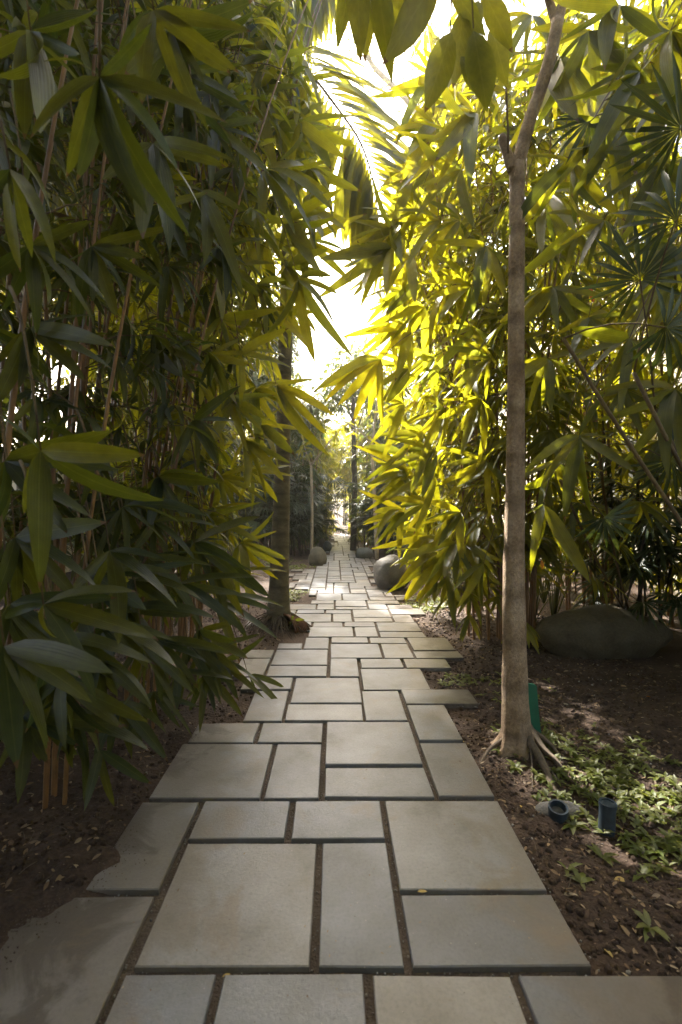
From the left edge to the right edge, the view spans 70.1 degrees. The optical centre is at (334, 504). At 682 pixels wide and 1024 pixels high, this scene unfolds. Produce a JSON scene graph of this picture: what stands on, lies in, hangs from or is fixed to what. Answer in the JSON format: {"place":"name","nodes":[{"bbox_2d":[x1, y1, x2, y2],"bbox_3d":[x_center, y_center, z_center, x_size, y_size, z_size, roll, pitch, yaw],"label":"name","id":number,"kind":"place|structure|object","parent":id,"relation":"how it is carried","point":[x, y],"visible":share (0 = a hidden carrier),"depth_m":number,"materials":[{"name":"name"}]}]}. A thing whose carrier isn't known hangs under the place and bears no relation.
{"place":"outdoors","nodes":[
{"label":"outdoors","id":0,"kind":"place"},
{"bbox_2d":[0,533,681,1023],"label":"path","id":1,"kind":"structure","parent":0,"point":[248,921],"depth_m":1.98,"materials":[{"name":"stone"}]},
{"bbox_2d":[107,609,565,1004],"bbox_3d":[0.106,1.548,4.482,2.166,0.004,5.952,0,0,0],"label":"path debris","id":2,"kind":"object","parent":1,"relation":"on","point":[350,905],"visible":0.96,"depth_m":1.83,"materials":[{"name":"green plant"}]},
{"bbox_2d":[99,595,590,1023],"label":"joint grit","id":3,"kind":"object","parent":1,"relation":"on","point":[126,965],"visible":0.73,"depth_m":2.12,"materials":[{"name":"gravel"}]},
{"bbox_2d":[0,506,681,1020],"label":"ground","id":4,"kind":"structure","parent":0,"point":[22,900],"depth_m":2.74,"materials":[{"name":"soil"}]},
{"bbox_2d":[2,431,81,607],"bbox_3d":[-3.366,0.337,5.387,1.763,2.339,1.519,0,0,18],"label":"fan palm","id":5,"kind":"object","parent":4,"relation":"on","point":[67,551],"visible":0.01,"depth_m":5.37,"materials":[{"name":"green plant"}]},
{"bbox_2d":[2,469,93,572],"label":"garden wall","id":6,"kind":"structure","parent":4,"relation":"on","point":[14,487],"depth_m":10.48,"materials":[{"name":"grey"}]},
{"bbox_2d":[0,0,154,742],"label":"bamboo clump","id":7,"kind":"object","parent":4,"relation":"on","point":[7,12],"visible":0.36,"depth_m":2.31,"materials":[{"name":"green plant"}]},
{"bbox_2d":[0,0,192,681],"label":"bamboo clump","id":8,"kind":"object","parent":4,"relation":"on","point":[6,280],"visible":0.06,"depth_m":3.65,"materials":[{"name":"green plant"}]},
{"bbox_2d":[0,726,196,969],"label":"soil crumbs","id":9,"kind":"object","parent":4,"relation":"on","point":[102,840],"visible":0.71,"depth_m":2.31,"materials":[{"name":"brown soil"}]},
{"bbox_2d":[0,0,219,594],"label":"tree","id":10,"kind":"object","parent":4,"relation":"on","point":[62,212],"depth_m":7.10,"materials":[{"name":"green plant"}]},
{"bbox_2d":[44,265,192,557],"bbox_3d":[-4.880,-1.761,11.523,4.162,7.391,4.019,0,0,40],"label":"bamboo clump","id":11,"kind":"object","parent":4,"relation":"on","point":[131,432],"visible":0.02,"depth_m":10.77,"materials":[{"name":"green plant"}]},
{"bbox_2d":[0,0,269,810],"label":"bamboo clump","id":12,"kind":"object","parent":4,"relation":"on","point":[60,659],"visible":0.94,"depth_m":1.69,"materials":[{"name":"green plant"}]},
{"bbox_2d":[2,148,307,472],"bbox_3d":[-5.143,-4.125,11.894,9.151,11.357,10.005,0,0,-42],"label":"tree","id":13,"kind":"object","parent":4,"relation":"on","point":[67,372],"depth_m":12.30,"materials":[{"name":"green plant"}]},
{"bbox_2d":[0,0,312,760],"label":"bamboo clump","id":14,"kind":"object","parent":4,"relation":"on","point":[213,664],"visible":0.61,"depth_m":2.94,"materials":[{"name":"green plant"}]},
{"bbox_2d":[117,465,217,574],"bbox_3d":[-2.479,0.362,6.985,1.869,2.307,1.733,0,0,28],"label":"fan palm","id":15,"kind":"object","parent":4,"relation":"on","point":[167,533],"visible":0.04,"depth_m":6.76,"materials":[{"name":"green plant"}]},
{"bbox_2d":[40,0,315,634],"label":"bamboo clump","id":16,"kind":"object","parent":4,"relation":"on","point":[142,317],"depth_m":5.36,"materials":[{"name":"green plant"}]},
{"bbox_2d":[101,75,303,607],"bbox_3d":[-1.927,-2.427,6.843,2.992,8.053,2.516,0,0,-20],"label":"bamboo clump","id":17,"kind":"object","parent":4,"relation":"on","point":[263,364],"visible":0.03,"depth_m":6.87,"materials":[{"name":"green plant"}]},
{"bbox_2d":[57,0,366,680],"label":"bamboo clump","id":18,"kind":"object","parent":4,"relation":"on","point":[288,181],"visible":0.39,"depth_m":3.95,"materials":[{"name":"green plant"}]},
{"bbox_2d":[180,449,247,549],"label":"fan palm","id":19,"kind":"object","parent":4,"relation":"on","point":[227,495],"visible":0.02,"depth_m":14.68,"materials":[{"name":"green plant"}]},
{"bbox_2d":[180,370,256,548],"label":"bamboo clump","id":20,"kind":"object","parent":4,"relation":"on","point":[228,440],"depth_m":15.88,"materials":[{"name":"green plant"}]},
{"bbox_2d":[192,359,272,550],"bbox_3d":[-3.224,-1.867,15.818,3.374,6.831,3.299,0,0,44],"label":"tree","id":21,"kind":"object","parent":4,"relation":"on","point":[261,379],"visible":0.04,"depth_m":15.74,"materials":[{"name":"green plant"}]},
{"bbox_2d":[228,530,246,553],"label":"leafy plant","id":22,"kind":"object","parent":4,"relation":"on","point":[232,551],"visible":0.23,"depth_m":13.96,"materials":[{"name":"green plant"}]},
{"bbox_2d":[224,444,273,548],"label":"fan palm","id":23,"kind":"object","parent":4,"relation":"on","point":[245,514],"visible":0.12,"depth_m":15.07,"materials":[{"name":"green plant"}]},
{"bbox_2d":[230,265,311,548],"bbox_3d":[-2.597,-3.149,16.513,4.068,9.807,3.882,0,0,0],"label":"bamboo clump","id":24,"kind":"object","parent":4,"relation":"on","point":[295,342],"visible":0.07,"depth_m":16.21,"materials":[{"name":"green plant"}]},
{"bbox_2d":[239,441,309,553],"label":"fan palm","id":25,"kind":"object","parent":4,"relation":"on","point":[255,524],"visible":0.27,"depth_m":14.44,"materials":[{"name":"green plant"}]},
{"bbox_2d":[230,368,330,458],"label":"tree","id":26,"kind":"object","parent":4,"relation":"on","point":[296,397],"visible":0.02,"depth_m":27.00,"materials":[{"name":"green plant"}]},
{"bbox_2d":[242,380,350,550],"bbox_3d":[-1.651,-1.140,16.810,4.588,6.156,3.540,0,0,-29],"label":"bamboo clump","id":27,"kind":"object","parent":4,"relation":"on","point":[313,429],"visible":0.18,"depth_m":16.67,"materials":[{"name":"green plant"}]},
{"bbox_2d":[265,451,328,555],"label":"fan palm","id":28,"kind":"object","parent":4,"relation":"on","point":[303,528],"visible":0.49,"depth_m":14.84,"materials":[{"name":"green plant"}]},
{"bbox_2d":[289,616,304,627],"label":"weed plant","id":29,"kind":"object","parent":4,"relation":"on","point":[299,619],"visible":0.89,"depth_m":5.90,"materials":[{"name":"green plant"}]},
{"bbox_2d":[293,414,331,543],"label":"bamboo clump","id":30,"kind":"object","parent":4,"relation":"on","point":[322,465],"visible":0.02,"depth_m":19.26,"materials":[{"name":"green plant"}]},
{"bbox_2d":[308,547,326,565],"bbox_3d":[-0.446,1.437,12.797,0.494,0.630,0.541,0,0,0],"label":"boulder","id":31,"kind":"object","parent":4,"relation":"on","point":[317,556],"visible":0.74,"depth_m":12.61,"materials":[{"name":"stone"}]},
{"bbox_2d":[292,426,346,539],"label":"bamboo clump","id":32,"kind":"object","parent":4,"relation":"on","point":[331,443],"visible":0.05,"depth_m":21.83,"materials":[{"name":"green plant"}]},
{"bbox_2d":[290,469,349,547],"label":"fan palm","id":33,"kind":"object","parent":4,"relation":"on","point":[323,509],"visible":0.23,"depth_m":17.39,"materials":[{"name":"green plant"}]},
{"bbox_2d":[318,538,324,548],"bbox_3d":[-0.419,1.365,16.598,0.268,0.445,0.368,0,0,0],"label":"boulder","id":34,"kind":"object","parent":4,"relation":"on","point":[321,542],"visible":0.5,"depth_m":16.46,"materials":[{"name":"stone"}]},
{"bbox_2d":[296,419,353,551],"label":"sapling","id":35,"kind":"object","parent":4,"relation":"on","point":[301,450],"visible":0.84,"depth_m":14.44,"materials":[{"name":"green plant"}]},
{"bbox_2d":[323,541,331,551],"bbox_3d":[-0.239,1.433,16.301,0.301,0.410,0.411,0,0,0],"label":"boulder","id":36,"kind":"object","parent":4,"relation":"on","point":[327,545],"visible":0.88,"depth_m":16.16,"materials":[{"name":"stone"}]},
{"bbox_2d":[322,433,347,535],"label":"bamboo clump","id":37,"kind":"object","parent":4,"relation":"on","point":[333,460],"depth_m":23.87,"materials":[{"name":"green plant"}]},
{"bbox_2d":[229,0,446,638],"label":"palm tree","id":38,"kind":"object","parent":4,"relation":"on","point":[354,171],"visible":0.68,"depth_m":5.74,"materials":[{"name":"green plant"}]},
{"bbox_2d":[324,431,351,532],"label":"bamboo clump","id":39,"kind":"object","parent":4,"relation":"on","point":[347,470],"visible":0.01,"depth_m":23.89,"materials":[{"name":"green plant"}]},
{"bbox_2d":[327,460,348,508],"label":"shrub","id":40,"kind":"object","parent":4,"relation":"on","point":[340,489],"visible":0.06,"depth_m":30.72,"materials":[{"name":"green plant"}]},
{"bbox_2d":[327,418,349,524],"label":"tree","id":41,"kind":"object","parent":4,"relation":"on","point":[341,477],"depth_m":36.87,"materials":[{"name":"green plant"}]},
{"bbox_2d":[0,592,681,975],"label":"soil clods","id":42,"kind":"object","parent":4,"relation":"on","point":[596,950],"visible":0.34,"depth_m":2.54,"materials":[{"name":"brown soil"}]},
{"bbox_2d":[0,575,681,975],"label":"leaf litter","id":43,"kind":"object","parent":4,"relation":"on","point":[60,877],"visible":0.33,"depth_m":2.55,"materials":[{"name":"brown plant"}]},
{"bbox_2d":[333,498,350,529],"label":"gate","id":44,"kind":"structure","parent":4,"relation":"on","point":[342,512],"depth_m":27.19,"materials":[{"name":"white paint"}]},
{"bbox_2d":[307,326,391,550],"bbox_3d":[0.733,-2.108,16.574,3.505,7.487,3.468,0,0,0],"label":"tree","id":45,"kind":"object","parent":4,"relation":"on","point":[353,398],"visible":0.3,"depth_m":16.32,"materials":[{"name":"green plant"}]},
{"bbox_2d":[333,428,369,539],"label":"bamboo clump","id":46,"kind":"object","parent":4,"relation":"on","point":[348,473],"visible":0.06,"depth_m":21.76,"materials":[{"name":"green plant"}]},
{"bbox_2d":[324,356,387,558],"bbox_3d":[0.587,-1.327,13.538,1.880,5.761,0.706,0,0,-16],"label":"sapling","id":47,"kind":"object","parent":4,"relation":"on","point":[342,429],"visible":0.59,"depth_m":13.71,"materials":[{"name":"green plant"}]},
{"bbox_2d":[327,415,391,545],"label":"bamboo clump","id":48,"kind":"object","parent":4,"relation":"on","point":[359,443],"visible":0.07,"depth_m":19.16,"materials":[{"name":"green plant"}]},
{"bbox_2d":[329,446,395,553],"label":"fan palm","id":49,"kind":"object","parent":4,"relation":"on","point":[363,505],"visible":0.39,"depth_m":15.64,"materials":[{"name":"green plant"}]},
{"bbox_2d":[355,547,373,558],"bbox_3d":[0.866,1.454,14.202,0.508,0.396,0.541,0,0,-24],"label":"boulder","id":50,"kind":"object","parent":4,"relation":"on","point":[364,552],"visible":0.86,"depth_m":14.01,"materials":[{"name":"stone"}]},
{"bbox_2d":[358,453,407,553],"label":"fan palm","id":51,"kind":"object","parent":4,"relation":"on","point":[381,505],"visible":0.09,"depth_m":14.99,"materials":[{"name":"green plant"}]},
{"bbox_2d":[355,395,411,551],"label":"bamboo clump","id":52,"kind":"object","parent":4,"relation":"on","point":[369,432],"visible":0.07,"depth_m":16.56,"materials":[{"name":"green plant"}]},
{"bbox_2d":[373,554,409,590],"bbox_3d":[1.063,1.299,9.100,0.675,0.714,0.678,0,0,0],"label":"boulder","id":53,"kind":"object","parent":4,"relation":"on","point":[386,577],"visible":0.71,"depth_m":8.84,"materials":[{"name":"stone"}]},
{"bbox_2d":[393,444,429,509],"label":"fan palm","id":54,"kind":"object","parent":4,"relation":"on","point":[401,445],"depth_m":14.62,"materials":[{"name":"green plant"}]},
{"bbox_2d":[427,601,448,608],"bbox_3d":[1.605,1.554,7.513,0.330,0.033,0.410,0,0,0],"label":"drain cover","id":55,"kind":"object","parent":4,"relation":"on","point":[434,606],"visible":0.45,"depth_m":7.45,"materials":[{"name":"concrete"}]},
{"bbox_2d":[375,332,506,556],"bbox_3d":[3.208,-1.665,13.886,4.768,7.065,4.020,0,0,0],"label":"bamboo clump","id":56,"kind":"object","parent":4,"relation":"on","point":[408,415],"depth_m":13.72,"materials":[{"name":"green plant"}]},
{"bbox_2d":[380,145,506,541],"bbox_3d":[2.304,-2.736,9.356,2.930,8.665,2.727,0,0,0],"label":"bamboo clump","id":57,"kind":"object","parent":4,"relation":"on","point":[406,402],"depth_m":9.41,"materials":[{"name":"green plant"}]},
{"bbox_2d":[313,0,597,654],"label":"bamboo clump","id":58,"kind":"object","parent":4,"relation":"on","point":[377,251],"visible":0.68,"depth_m":4.74,"materials":[{"name":"green plant"}]},
{"bbox_2d":[376,12,549,614],"bbox_3d":[1.697,-2.452,6.868,2.400,8.120,3.247,0,0,0],"label":"bamboo clump","id":59,"kind":"object","parent":4,"relation":"on","point":[431,38],"visible":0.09,"depth_m":6.70,"materials":[{"name":"green plant"}]},
{"bbox_2d":[253,556,681,889],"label":"ground cover","id":60,"kind":"object","parent":4,"relation":"on","point":[653,844],"visible":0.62,"depth_m":2.66,"materials":[{"name":"green plant"}]},
{"bbox_2d":[433,249,578,360],"bbox_3d":[9.595,-6.133,24.064,12.747,15.331,7.694,0,0,0],"label":"tree","id":61,"kind":"object","parent":4,"relation":"on","point":[502,297],"visible":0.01,"depth_m":24.18,"materials":[{"name":"green plant"}]},
{"bbox_2d":[335,0,681,798],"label":"forked tree","id":62,"kind":"object","parent":4,"relation":"on","point":[469,54],"visible":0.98,"depth_m":2.98,"materials":[{"name":"brown plant"}]},
{"bbox_2d":[505,759,528,774],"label":"weed plant","id":63,"kind":"object","parent":4,"relation":"on","point":[517,765],"visible":1,"depth_m":2.86,"materials":[{"name":"green plant"}]},
{"bbox_2d":[528,683,540,732],"bbox_3d":[1.300,1.379,3.230,0.148,0.391,0.020,0,0,0],"label":"green board","id":64,"kind":"object","parent":4,"relation":"on","point":[533,706],"visible":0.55,"depth_m":3.23,"materials":[{"name":"plastic"}]},
{"bbox_2d":[495,559,576,620],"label":"leafy plant","id":65,"kind":"object","parent":4,"relation":"on","point":[537,595],"visible":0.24,"depth_m":6.09,"materials":[{"name":"green plant"}]},
{"bbox_2d":[426,0,681,644],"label":"bamboo clump","id":66,"kind":"object","parent":4,"relation":"on","point":[545,299],"visible":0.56,"depth_m":4.36,"materials":[{"name":"green plant"}]},
{"bbox_2d":[526,501,589,614],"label":"leafy plant","id":67,"kind":"object","parent":4,"relation":"on","point":[553,604],"visible":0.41,"depth_m":6.02,"materials":[{"name":"green plant"}]},
{"bbox_2d":[530,554,588,602],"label":"leafy plant","id":68,"kind":"object","parent":4,"relation":"on","point":[544,596],"visible":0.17,"depth_m":7.17,"materials":[{"name":"green plant"}]},
{"bbox_2d":[535,800,586,818],"bbox_3d":[1.163,1.595,2.512,0.279,0.111,0.120,0,0,0],"label":"rock","id":69,"kind":"object","parent":4,"relation":"on","point":[541,807],"visible":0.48,"depth_m":2.48,"materials":[{"name":"grey stone"}]},
{"bbox_2d":[548,799,568,823],"bbox_3d":[1.131,1.593,2.464,0.094,0.147,0.094,-5,14,0],"label":"garden spotlight","id":70,"kind":"object","parent":69,"relation":"attached to","point":[559,818],"visible":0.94,"depth_m":2.44,"materials":[{"name":"plastic"}]},
{"bbox_2d":[451,42,680,609],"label":"bamboo clump","id":71,"kind":"object","parent":4,"relation":"on","point":[598,370],"visible":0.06,"depth_m":6.16,"materials":[{"name":"green plant"}]},
{"bbox_2d":[557,861,581,876],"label":"weed plant","id":72,"kind":"object","parent":4,"relation":"on","point":[575,864],"visible":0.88,"depth_m":2.10,"materials":[{"name":"green plant"}]},
{"bbox_2d":[562,819,590,834],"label":"weed plant","id":73,"kind":"object","parent":4,"relation":"on","point":[572,824],"visible":0.97,"depth_m":2.38,"materials":[{"name":"green plant"}]},
{"bbox_2d":[564,864,594,890],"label":"weed plant","id":74,"kind":"object","parent":4,"relation":"on","point":[580,877],"visible":1,"depth_m":2.05,"materials":[{"name":"green plant"}]},
{"bbox_2d":[497,0,681,499],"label":"palm tree","id":75,"kind":"object","parent":4,"relation":"on","point":[569,75],"visible":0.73,"depth_m":2.84,"materials":[{"name":"green plant"}]},
{"bbox_2d":[503,118,676,596],"bbox_3d":[4.411,-2.211,8.597,3.207,7.580,3.468,0,0,0],"label":"bamboo clump","id":76,"kind":"object","parent":4,"relation":"on","point":[594,378],"visible":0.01,"depth_m":8.16,"materials":[{"name":"green plant"}]},
{"bbox_2d":[500,237,681,596],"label":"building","id":77,"kind":"structure","parent":4,"relation":"on","point":[631,476],"depth_m":9.00,"materials":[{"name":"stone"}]},
{"bbox_2d":[604,427,645,496],"bbox_3d":[5.548,-0.650,9.400,0.125,1.700,1.420,0,0,0],"label":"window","id":78,"kind":"structure","parent":77,"relation":"in","point":[627,448],"depth_m":9.18,"materials":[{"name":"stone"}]},
{"bbox_2d":[571,545,621,593],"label":"leafy plant","id":79,"kind":"object","parent":4,"relation":"on","point":[596,572],"visible":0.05,"depth_m":7.74,"materials":[{"name":"green plant"}]},
{"bbox_2d":[575,512,626,602],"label":"leafy plant","id":80,"kind":"object","parent":4,"relation":"on","point":[597,514],"visible":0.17,"depth_m":6.21,"materials":[{"name":"green plant"}]},
{"bbox_2d":[586,843,620,865],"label":"weed plant","id":81,"kind":"object","parent":4,"relation":"on","point":[598,852],"visible":1,"depth_m":2.18,"materials":[{"name":"green plant"}]},
{"bbox_2d":[535,604,672,659],"bbox_3d":[2.727,1.360,4.950,1.363,0.669,0.648,0,0,0],"label":"boulder","id":82,"kind":"object","parent":4,"relation":"on","point":[595,632],"visible":0.81,"depth_m":4.73,"materials":[{"name":"grey stone"}]},
{"bbox_2d":[598,797,616,836],"bbox_3d":[1.314,1.550,2.348,0.080,0.227,0.080,2,2,0],"label":"garden spotlight","id":83,"kind":"object","parent":4,"relation":"on","point":[607,814],"visible":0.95,"depth_m":2.32,"materials":[{"name":"plastic"}]},
{"bbox_2d":[539,1,681,625],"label":"bamboo clump","id":84,"kind":"object","parent":4,"relation":"on","point":[645,375],"visible":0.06,"depth_m":6.20,"materials":[{"name":"green plant"}]},
{"bbox_2d":[540,50,681,525],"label":"fan palm","id":85,"kind":"object","parent":4,"relation":"on","point":[652,104],"visible":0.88,"depth_m":2.45,"materials":[{"name":"green plant"}]},
{"bbox_2d":[604,603,631,610],"bbox_3d":[3.330,1.402,5.750,0.330,0.396,0.330,0,0,0],"label":"inspection post","id":86,"kind":"object","parent":4,"relation":"on","point":[614,605],"visible":0.13,"depth_m":5.79,"materials":[{"name":"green plant"}]},
{"bbox_2d":[614,876,624,881],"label":"fallen leaf","id":87,"kind":"object","parent":4,"relation":"on","point":[622,879],"visible":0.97,"depth_m":2.06,"materials":[{"name":"plant"}]},
{"bbox_2d":[559,414,681,622],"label":"fan palm","id":88,"kind":"object","parent":4,"relation":"on","point":[614,515],"visible":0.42,"depth_m":3.90,"materials":[{"name":"green plant"}]},
{"bbox_2d":[559,0,681,544],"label":"bamboo clump","id":89,"kind":"object","parent":4,"relation":"on","point":[605,183],"visible":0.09,"depth_m":4.88,"materials":[{"name":"green plant"}]},
{"bbox_2d":[562,457,681,629],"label":"fan palm","id":90,"kind":"object","parent":4,"relation":"on","point":[644,553],"visible":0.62,"depth_m":4.99,"materials":[{"name":"green plant"}]},
{"bbox_2d":[625,863,660,882],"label":"weed plant","id":91,"kind":"object","parent":4,"relation":"on","point":[643,869],"visible":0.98,"depth_m":2.08,"materials":[{"name":"green plant"}]},
{"bbox_2d":[632,908,670,941],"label":"weed plant","id":92,"kind":"object","parent":4,"relation":"on","point":[645,918],"visible":1,"depth_m":1.79,"materials":[{"name":"green plant"}]},
{"bbox_2d":[670,554,681,586],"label":"leafy plant","id":93,"kind":"object","parent":4,"relation":"on","point":[678,584],"visible":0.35,"depth_m":5.39,"materials":[{"name":"green plant"}]},
{"bbox_2d":[2,0,681,505],"label":"sky","id":94,"kind":"structure","parent":0,"point":[346,313],"materials":[{"name":"white"}]},
{"bbox_2d":[317,2,468,375],"bbox_3d":[1.371,-6.773,11.236,3.876,16.511,3.905,0,0,0],"label":"palm tree","id":95,"kind":"object","parent":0,"point":[381,74],"visible":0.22,"depth_m":10.48,"materials":[{"name":"green plant"}]}
]}

